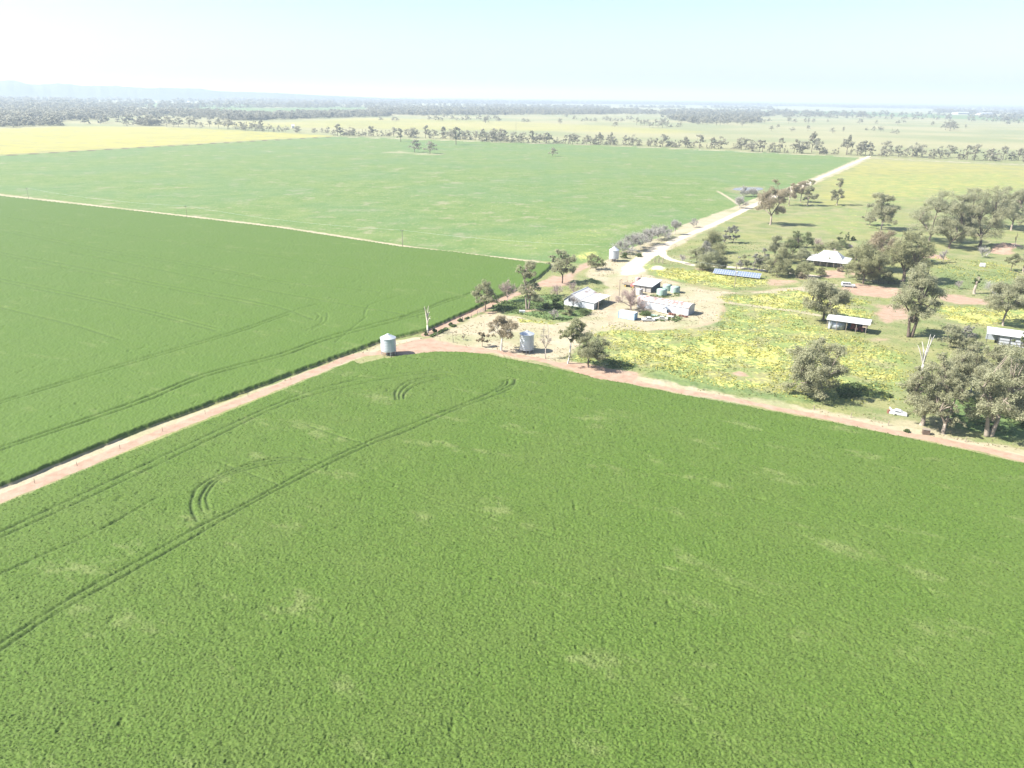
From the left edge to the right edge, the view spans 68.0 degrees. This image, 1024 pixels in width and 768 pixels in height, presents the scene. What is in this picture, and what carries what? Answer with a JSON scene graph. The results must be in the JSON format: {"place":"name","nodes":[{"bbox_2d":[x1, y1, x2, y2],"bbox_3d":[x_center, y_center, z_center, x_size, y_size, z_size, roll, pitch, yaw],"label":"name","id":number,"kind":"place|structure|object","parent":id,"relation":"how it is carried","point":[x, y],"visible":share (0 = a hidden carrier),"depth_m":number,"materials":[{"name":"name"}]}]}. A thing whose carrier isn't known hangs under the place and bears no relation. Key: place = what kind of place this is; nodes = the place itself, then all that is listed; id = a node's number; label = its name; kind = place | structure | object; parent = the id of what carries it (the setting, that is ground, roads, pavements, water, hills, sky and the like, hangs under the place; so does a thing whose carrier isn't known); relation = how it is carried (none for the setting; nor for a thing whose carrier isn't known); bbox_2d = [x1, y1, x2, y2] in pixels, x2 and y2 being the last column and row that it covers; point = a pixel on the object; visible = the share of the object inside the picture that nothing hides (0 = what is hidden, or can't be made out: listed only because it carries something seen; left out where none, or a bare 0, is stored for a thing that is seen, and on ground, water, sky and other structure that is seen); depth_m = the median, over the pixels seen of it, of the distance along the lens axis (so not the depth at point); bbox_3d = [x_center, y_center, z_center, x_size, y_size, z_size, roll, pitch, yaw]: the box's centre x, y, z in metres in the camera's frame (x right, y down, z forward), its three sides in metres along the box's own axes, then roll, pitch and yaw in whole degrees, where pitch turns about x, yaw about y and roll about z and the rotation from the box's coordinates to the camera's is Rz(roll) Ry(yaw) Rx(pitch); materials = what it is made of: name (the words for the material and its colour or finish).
{"place":"outdoors","nodes":[
{"label":"outdoors","id":0,"kind":"place"},
{"bbox_2d":[0,80,479,103],"bbox_3d":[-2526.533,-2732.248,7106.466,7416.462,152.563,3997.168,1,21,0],"label":"hills","id":1,"kind":"structure","parent":0,"point":[12,88],"depth_m":6864.63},
{"bbox_2d":[0,120,514,154],"bbox_3d":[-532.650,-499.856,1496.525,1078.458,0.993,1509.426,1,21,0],"label":"canola field","id":2,"kind":"structure","parent":0,"point":[33,140],"depth_m":1301.55,"materials":[{"name":"plant"}]},
{"bbox_2d":[0,96,1023,504],"bbox_3d":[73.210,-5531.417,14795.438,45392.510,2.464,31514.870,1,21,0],"label":"ground","id":3,"kind":"structure","parent":0,"point":[910,182],"depth_m":335.18,"materials":[{"name":"green plant"}]},
{"bbox_2d":[0,106,269,126],"bbox_3d":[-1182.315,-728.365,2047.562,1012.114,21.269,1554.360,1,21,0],"label":"woodland","id":4,"kind":"object","parent":3,"relation":"on","point":[23,116],"visible":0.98,"depth_m":2061.07,"materials":[{"name":"plant"}]},
{"bbox_2d":[0,196,550,488],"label":"cereal crop","id":5,"kind":"object","parent":3,"relation":"on","point":[116,325],"visible":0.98,"depth_m":259.00,"materials":[{"name":"plant"}]},
{"bbox_2d":[236,108,391,119],"bbox_3d":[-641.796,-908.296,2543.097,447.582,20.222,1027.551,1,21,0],"label":"woodland","id":6,"kind":"object","parent":3,"relation":"on","point":[296,113],"visible":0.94,"depth_m":2409.76,"materials":[{"name":"green plant"}]},
{"bbox_2d":[0,137,861,262],"bbox_3d":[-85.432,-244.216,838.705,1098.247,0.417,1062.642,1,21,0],"label":"pasture","id":7,"kind":"structure","parent":3,"relation":"on","point":[596,200],"depth_m":625.29,"materials":[{"name":"plant"}]},
{"bbox_2d":[732,194,749,207],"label":"bare tree","id":8,"kind":"object","parent":7,"relation":"on","point":[738,200],"visible":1,"depth_m":518.71,"materials":[{"name":"plant"}]},
{"bbox_2d":[471,279,499,310],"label":"gum tree","id":9,"kind":"object","parent":3,"relation":"on","point":[488,291],"visible":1,"depth_m":261.84,"materials":[{"name":"green plant"}]},
{"bbox_2d":[485,315,518,350],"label":"gum tree","id":10,"kind":"object","parent":3,"relation":"on","point":[504,324],"visible":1,"depth_m":219.43,"materials":[{"name":"green plant"}]},
{"bbox_2d":[367,105,643,114],"bbox_3d":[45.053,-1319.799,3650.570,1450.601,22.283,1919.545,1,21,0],"label":"woodland","id":11,"kind":"object","parent":3,"relation":"on","point":[435,109],"visible":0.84,"depth_m":3248.92,"materials":[{"name":"plant"}]},
{"bbox_2d":[497,279,516,300],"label":"bare tree","id":12,"kind":"object","parent":3,"relation":"on","point":[507,288],"visible":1,"depth_m":274.68,"materials":[{"name":"brown plant"}]},
{"bbox_2d":[0,351,1023,767],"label":"cereal crop","id":13,"kind":"object","parent":3,"relation":"on","point":[266,415],"visible":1,"depth_m":115.38,"materials":[{"name":"plant"}]},
{"bbox_2d":[0,96,1023,121],"bbox_3d":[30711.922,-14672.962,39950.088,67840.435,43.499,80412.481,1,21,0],"label":"woodland","id":14,"kind":"object","parent":3,"relation":"on","point":[1016,110],"visible":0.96,"depth_m":5072.94,"materials":[{"name":"green plant"}]},
{"bbox_2d":[519,330,534,350],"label":"grain silo","id":15,"kind":"object","parent":3,"relation":"on","point":[526,340],"visible":1,"depth_m":220.26,"materials":[{"name":"metal"}]},
{"bbox_2d":[515,261,541,309],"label":"gum tree","id":16,"kind":"object","parent":3,"relation":"on","point":[526,273],"visible":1,"depth_m":261.45,"materials":[{"name":"green plant"}]},
{"bbox_2d":[540,326,551,358],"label":"bare tree","id":17,"kind":"object","parent":3,"relation":"on","point":[548,341],"visible":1,"depth_m":215.10,"materials":[{"name":"brown wood"}]},
{"bbox_2d":[561,306,575,315],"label":"shrub","id":18,"kind":"object","parent":3,"relation":"on","point":[570,311],"visible":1,"depth_m":258.83,"materials":[{"name":"green plant"}]},
{"bbox_2d":[564,287,610,309],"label":"barn","id":19,"kind":"structure","parent":3,"relation":"on","point":[587,297],"depth_m":271.69,"materials":[{"name":"metal"}]},
{"bbox_2d":[586,253,606,267],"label":"gum tree","id":20,"kind":"object","parent":3,"relation":"on","point":[593,263],"visible":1,"depth_m":328.24,"materials":[{"name":"green plant"}]},
{"bbox_2d":[609,246,618,261],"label":"grain silo","id":21,"kind":"object","parent":3,"relation":"on","point":[614,253],"visible":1,"depth_m":345.12,"materials":[{"name":"metal"}]},
{"bbox_2d":[611,237,638,252],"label":"bare tree","id":22,"kind":"object","parent":3,"relation":"on","point":[624,246],"visible":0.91,"depth_m":361.88,"materials":[{"name":"grey plant"}]},
{"bbox_2d":[618,309,637,320],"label":"shipping container","id":23,"kind":"object","parent":3,"relation":"on","point":[627,314],"visible":1,"depth_m":256.15,"materials":[{"name":"metal"}]},
{"bbox_2d":[614,284,645,309],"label":"bare tree","id":24,"kind":"object","parent":3,"relation":"on","point":[628,296],"visible":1,"depth_m":265.86,"materials":[{"name":"brown plant"}]},
{"bbox_2d":[623,232,640,250],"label":"bare tree","id":25,"kind":"object","parent":3,"relation":"on","point":[635,239],"visible":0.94,"depth_m":367.90,"materials":[{"name":"grey plant"}]},
{"bbox_2d":[635,231,650,247],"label":"bare tree","id":26,"kind":"object","parent":3,"relation":"on","point":[643,238],"visible":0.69,"depth_m":376.31,"materials":[{"name":"grey plant"}]},
{"bbox_2d":[633,277,661,292],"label":"machinery shed","id":27,"kind":"structure","parent":3,"relation":"on","point":[649,285],"depth_m":294.45,"materials":[{"name":"metal"}]},
{"bbox_2d":[641,228,659,241],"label":"bare tree","id":28,"kind":"object","parent":3,"relation":"on","point":[652,232],"visible":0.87,"depth_m":385.39,"materials":[{"name":"grey plant"}]},
{"bbox_2d":[284,237,1023,454],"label":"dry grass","id":29,"kind":"structure","parent":3,"relation":"on","point":[706,333],"depth_m":251.19,"materials":[{"name":"beige plant"}]},
{"bbox_2d":[651,225,671,238],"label":"bare tree","id":30,"kind":"object","parent":3,"relation":"on","point":[659,228],"visible":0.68,"depth_m":398.52,"materials":[{"name":"grey plant"}]},
{"bbox_2d":[656,288,666,295],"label":"water tank","id":31,"kind":"object","parent":3,"relation":"on","point":[661,291],"visible":1,"depth_m":286.89,"materials":[{"name":"green plastic"}]},
{"bbox_2d":[637,295,695,315],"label":"long shed","id":32,"kind":"structure","parent":3,"relation":"on","point":[673,306],"depth_m":265.24,"materials":[{"name":"metal"}]},
{"bbox_2d":[686,245,706,262],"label":"garden tree","id":33,"kind":"object","parent":3,"relation":"on","point":[697,250],"visible":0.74,"depth_m":344.14,"materials":[{"name":"green plant"}]},
{"bbox_2d":[379,110,1016,121],"bbox_3d":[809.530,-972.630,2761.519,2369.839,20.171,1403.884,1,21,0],"label":"distant trees","id":34,"kind":"object","parent":3,"relation":"on","point":[536,112],"visible":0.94,"depth_m":2371.96,"materials":[{"name":"green plant"}]},
{"bbox_2d":[698,241,717,260],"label":"garden tree","id":35,"kind":"object","parent":3,"relation":"on","point":[705,244],"visible":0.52,"depth_m":341.13,"materials":[{"name":"green plant"}]},
{"bbox_2d":[696,248,724,269],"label":"garden tree","id":36,"kind":"object","parent":3,"relation":"on","point":[708,256],"visible":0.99,"depth_m":328.28,"materials":[{"name":"green plant"}]},
{"bbox_2d":[659,108,762,122],"bbox_3d":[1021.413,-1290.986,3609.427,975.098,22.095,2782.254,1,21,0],"label":"woodland","id":37,"kind":"object","parent":3,"relation":"on","point":[690,115],"visible":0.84,"depth_m":2774.05,"materials":[{"name":"green plant"}]},
{"bbox_2d":[702,228,726,250],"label":"garden tree","id":38,"kind":"object","parent":3,"relation":"on","point":[712,239],"visible":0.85,"depth_m":365.71,"materials":[{"name":"green plant"}]},
{"bbox_2d":[430,292,1023,430],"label":"weeds","id":39,"kind":"object","parent":3,"relation":"on","point":[843,390],"visible":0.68,"depth_m":212.62,"materials":[{"name":"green plant"}]},
{"bbox_2d":[727,225,739,240],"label":"gum tree","id":40,"kind":"object","parent":3,"relation":"on","point":[734,228],"visible":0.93,"depth_m":393.08,"materials":[{"name":"green plant"}]},
{"bbox_2d":[713,268,761,277],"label":"solar array","id":41,"kind":"object","parent":3,"relation":"on","point":[740,273],"visible":0.94,"depth_m":320.14,"materials":[{"name":"glass"}]},
{"bbox_2d":[519,256,1023,403],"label":"yellow flowers","id":42,"kind":"object","parent":3,"relation":"on","point":[766,315],"visible":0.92,"depth_m":234.77,"materials":[{"name":"yellow plant"}]},
{"bbox_2d":[754,179,792,224],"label":"gum tree","id":43,"kind":"object","parent":3,"relation":"on","point":[767,201],"visible":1,"depth_m":447.71,"materials":[{"name":"green plant"}]},
{"bbox_2d":[767,234,786,252],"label":"garden tree","id":44,"kind":"object","parent":3,"relation":"on","point":[774,246],"visible":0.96,"depth_m":361.31,"materials":[{"name":"green plant"}]},
{"bbox_2d":[765,252,793,276],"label":"garden tree","id":45,"kind":"object","parent":3,"relation":"on","point":[781,268],"visible":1,"depth_m":318.92,"materials":[{"name":"green plant"}]},
{"bbox_2d":[777,241,797,261],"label":"garden tree","id":46,"kind":"object","parent":3,"relation":"on","point":[784,250],"visible":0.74,"depth_m":345.54,"materials":[{"name":"green plant"}]},
{"bbox_2d":[783,183,799,205],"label":"gum tree","id":47,"kind":"object","parent":3,"relation":"on","point":[795,188],"visible":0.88,"depth_m":532.56,"materials":[{"name":"green plant"}]},
{"bbox_2d":[785,230,803,254],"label":"garden tree","id":48,"kind":"object","parent":3,"relation":"on","point":[795,244],"visible":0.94,"depth_m":357.50,"materials":[{"name":"green plant"}]},
{"bbox_2d":[793,247,812,261],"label":"garden tree","id":49,"kind":"object","parent":3,"relation":"on","point":[804,253],"visible":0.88,"depth_m":350.89,"materials":[{"name":"green plant"}]},
{"bbox_2d":[795,180,811,201],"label":"gum tree","id":50,"kind":"object","parent":3,"relation":"on","point":[803,189],"visible":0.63,"depth_m":551.82,"materials":[{"name":"green plant"}]},
{"bbox_2d":[794,261,817,275],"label":"garden tree","id":51,"kind":"object","parent":3,"relation":"on","point":[805,266],"visible":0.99,"depth_m":317.72,"materials":[{"name":"green plant"}]},
{"bbox_2d":[800,230,814,247],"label":"garden tree","id":52,"kind":"object","parent":3,"relation":"on","point":[809,239],"visible":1,"depth_m":382.11,"materials":[{"name":"green plant"}]},
{"bbox_2d":[802,179,819,205],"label":"gum tree","id":53,"kind":"object","parent":3,"relation":"on","point":[809,188],"visible":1,"depth_m":533.80,"materials":[{"name":"green plant"}]},
{"bbox_2d":[806,131,819,151],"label":"gum tree","id":54,"kind":"object","parent":3,"relation":"on","point":[814,137],"visible":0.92,"depth_m":1082.38,"materials":[{"name":"green plant"}]},
{"bbox_2d":[779,336,850,399],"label":"gum tree","id":55,"kind":"object","parent":3,"relation":"on","point":[812,376],"visible":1,"depth_m":186.80,"materials":[{"name":"green plant"}]},
{"bbox_2d":[812,244,825,253],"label":"garden tree","id":56,"kind":"object","parent":3,"relation":"on","point":[820,247],"visible":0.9,"depth_m":366.97,"materials":[{"name":"green plant"}]},
{"bbox_2d":[813,141,825,153],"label":"gum tree","id":57,"kind":"object","parent":3,"relation":"on","point":[816,147],"visible":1,"depth_m":1055.23,"materials":[{"name":"green plant"}]},
{"bbox_2d":[801,276,853,320],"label":"gum tree","id":58,"kind":"object","parent":3,"relation":"on","point":[828,292],"visible":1,"depth_m":252.68,"materials":[{"name":"green plant"}]},
{"bbox_2d":[807,249,851,267],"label":"farmhouse","id":59,"kind":"object","parent":3,"relation":"on","point":[837,259],"visible":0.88,"depth_m":342.30,"materials":[{"name":"white metal"}]},
{"bbox_2d":[822,240,842,248],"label":"tree","id":60,"kind":"object","parent":3,"relation":"on","point":[836,245],"visible":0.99,"depth_m":381.32,"materials":[{"name":"green plant"}]},
{"bbox_2d":[830,178,844,204],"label":"gum tree","id":61,"kind":"object","parent":3,"relation":"on","point":[834,192],"visible":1,"depth_m":539.74,"materials":[{"name":"green plant"}]},
{"bbox_2d":[830,320,845,329],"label":"steel tank","id":62,"kind":"object","parent":3,"relation":"on","point":[841,325],"visible":0.73,"depth_m":247.54,"materials":[{"name":"silver metal"}]},
{"bbox_2d":[840,135,854,154],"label":"gum tree","id":63,"kind":"object","parent":3,"relation":"on","point":[846,142],"visible":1,"depth_m":1042.29,"materials":[{"name":"green plant"}]},
{"bbox_2d":[826,314,871,333],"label":"open shelter","id":64,"kind":"object","parent":3,"relation":"on","point":[864,323],"visible":0.98,"depth_m":246.28,"materials":[{"name":"grey metal"}]},
{"bbox_2d":[842,238,893,283],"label":"gum tree","id":65,"kind":"object","parent":3,"relation":"on","point":[875,259],"visible":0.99,"depth_m":305.13,"materials":[{"name":"green plant"}]},
{"bbox_2d":[865,266,883,282],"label":"garden tree","id":66,"kind":"object","parent":3,"relation":"on","point":[870,276],"visible":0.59,"depth_m":310.40,"materials":[{"name":"green plant"}]},
{"bbox_2d":[864,190,901,229],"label":"gum tree","id":67,"kind":"object","parent":3,"relation":"on","point":[887,212],"visible":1,"depth_m":437.61,"materials":[{"name":"green plant"}]},
{"bbox_2d":[867,229,901,257],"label":"gum tree","id":68,"kind":"object","parent":3,"relation":"on","point":[877,238],"visible":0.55,"depth_m":329.28,"materials":[{"name":"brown plant"}]},
{"bbox_2d":[881,140,893,152],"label":"gum tree","id":69,"kind":"object","parent":3,"relation":"on","point":[889,146],"visible":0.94,"depth_m":1042.77,"materials":[{"name":"green plant"}]},
{"bbox_2d":[878,267,899,282],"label":"garden tree","id":70,"kind":"object","parent":3,"relation":"on","point":[889,278],"visible":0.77,"depth_m":309.83,"materials":[{"name":"green plant"}]},
{"bbox_2d":[889,408,906,415],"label":"wrecked car","id":71,"kind":"object","parent":3,"relation":"on","point":[897,411],"visible":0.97,"depth_m":181.07,"materials":[{"name":"white paint"}]},
{"bbox_2d":[881,230,937,281],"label":"gum tree","id":72,"kind":"object","parent":3,"relation":"on","point":[899,251],"visible":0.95,"depth_m":308.16,"materials":[{"name":"green plant"}]},
{"bbox_2d":[903,142,923,155],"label":"gum tree","id":73,"kind":"object","parent":3,"relation":"on","point":[918,149],"visible":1,"depth_m":1016.67,"materials":[{"name":"green plant"}]},
{"bbox_2d":[886,262,949,337],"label":"gum tree","id":74,"kind":"object","parent":3,"relation":"on","point":[910,292],"visible":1,"depth_m":234.85,"materials":[{"name":"green plant"}]},
{"bbox_2d":[918,334,934,368],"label":"dead tree","id":75,"kind":"object","parent":3,"relation":"on","point":[923,359],"visible":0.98,"depth_m":198.35,"materials":[{"name":"beige wood"}]},
{"bbox_2d":[896,352,963,425],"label":"gum tree","id":76,"kind":"object","parent":3,"relation":"on","point":[926,404],"visible":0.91,"depth_m":170.42,"materials":[{"name":"green plant"}]},
{"bbox_2d":[904,188,965,240],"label":"gum tree","id":77,"kind":"object","parent":3,"relation":"on","point":[938,204],"visible":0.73,"depth_m":398.82,"materials":[{"name":"green plant"}]},
{"bbox_2d":[936,323,965,344],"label":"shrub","id":78,"kind":"object","parent":3,"relation":"on","point":[948,329],"visible":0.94,"depth_m":230.18,"materials":[{"name":"green plant"}]},
{"bbox_2d":[932,373,973,433],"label":"gum tree","id":79,"kind":"object","parent":3,"relation":"on","point":[956,394],"visible":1,"depth_m":168.01,"materials":[{"name":"green plant"}]},
{"bbox_2d":[933,200,978,248],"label":"gum tree","id":80,"kind":"object","parent":3,"relation":"on","point":[954,234],"visible":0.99,"depth_m":381.71,"materials":[{"name":"green plant"}]},
{"bbox_2d":[948,333,967,347],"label":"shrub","id":81,"kind":"object","parent":3,"relation":"on","point":[955,341],"visible":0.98,"depth_m":228.22,"materials":[{"name":"green plant"}]},
{"bbox_2d":[961,325,976,339],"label":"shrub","id":82,"kind":"object","parent":3,"relation":"on","point":[968,328],"visible":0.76,"depth_m":232.66,"materials":[{"name":"green plant"}]},
{"bbox_2d":[952,188,987,223],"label":"gum tree","id":83,"kind":"object","parent":3,"relation":"on","point":[968,199],"visible":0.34,"depth_m":451.01,"materials":[{"name":"green plant"}]},
{"bbox_2d":[947,340,996,390],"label":"gum tree","id":84,"kind":"object","parent":3,"relation":"on","point":[961,361],"visible":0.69,"depth_m":185.72,"materials":[{"name":"green plant"}]},
{"bbox_2d":[963,336,981,350],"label":"shrub","id":85,"kind":"object","parent":3,"relation":"on","point":[970,340],"visible":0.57,"depth_m":228.27,"materials":[{"name":"green plant"}]},
{"bbox_2d":[958,185,1016,247],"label":"gum tree","id":86,"kind":"object","parent":3,"relation":"on","point":[981,208],"visible":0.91,"depth_m":380.69,"materials":[{"name":"green plant"}]},
{"bbox_2d":[966,343,1014,391],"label":"gum tree","id":87,"kind":"object","parent":3,"relation":"on","point":[994,354],"visible":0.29,"depth_m":189.81,"materials":[{"name":"green plant"}]},
{"bbox_2d":[963,342,1023,436],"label":"gum tree","id":88,"kind":"object","parent":3,"relation":"on","point":[1010,375],"visible":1,"depth_m":163.94,"materials":[{"name":"green plant"}]},
{"bbox_2d":[983,186,1014,222],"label":"gum tree","id":89,"kind":"object","parent":3,"relation":"on","point":[1008,188],"visible":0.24,"depth_m":451.50,"materials":[{"name":"green plant"}]},
{"bbox_2d":[983,275,1023,325],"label":"gum tree","id":90,"kind":"object","parent":3,"relation":"on","point":[997,302],"visible":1,"depth_m":250.48,"materials":[{"name":"green plant"}]},
{"bbox_2d":[985,326,1023,347],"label":"hay shed","id":91,"kind":"structure","parent":3,"relation":"on","point":[1003,335],"depth_m":234.59,"materials":[{"name":"metal"}]},
{"bbox_2d":[995,354,1023,408],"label":"gum tree","id":92,"kind":"object","parent":3,"relation":"on","point":[1001,398],"visible":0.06,"depth_m":178.33,"materials":[{"name":"green plant"}]},
{"bbox_2d":[997,188,1023,230],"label":"gum tree","id":93,"kind":"object","parent":3,"relation":"on","point":[1017,195],"visible":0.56,"depth_m":439.42,"materials":[{"name":"green plant"}]},
{"bbox_2d":[1004,253,1023,270],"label":"gum tree","id":94,"kind":"object","parent":3,"relation":"on","point":[1009,259],"visible":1,"depth_m":335.82,"materials":[{"name":"green plant"}]},
{"bbox_2d":[0,242,1023,502],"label":"dirt track","id":95,"kind":"structure","parent":0,"point":[886,314],"depth_m":205.42,"materials":[{"name":"soil"}]},
{"bbox_2d":[380,333,395,355],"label":"grain silo","id":96,"kind":"object","parent":95,"relation":"on","point":[388,342],"visible":1,"depth_m":216.33,"materials":[{"name":"metal"}]},
{"bbox_2d":[550,249,576,282],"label":"gum tree","id":97,"kind":"object","parent":95,"relation":"on","point":[567,259],"visible":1,"depth_m":300.75,"materials":[{"name":"green plant"}]},
{"bbox_2d":[558,316,587,363],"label":"gum tree","id":98,"kind":"object","parent":95,"relation":"on","point":[573,330],"visible":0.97,"depth_m":208.16,"materials":[{"name":"green plant"}]},
{"bbox_2d":[565,328,611,367],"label":"gum tree","id":99,"kind":"object","parent":95,"relation":"on","point":[589,350],"visible":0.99,"depth_m":206.77,"materials":[{"name":"green plant"}]},
{"bbox_2d":[0,0,1023,104],"label":"sky","id":100,"kind":"structure","parent":0,"point":[865,51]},
{"bbox_2d":[620,156,869,276],"bbox_3d":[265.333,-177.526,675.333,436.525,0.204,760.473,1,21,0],"label":"gravel road","id":101,"kind":"structure","parent":0,"point":[635,265],"depth_m":368.26,"materials":[{"name":"beige gravel"}]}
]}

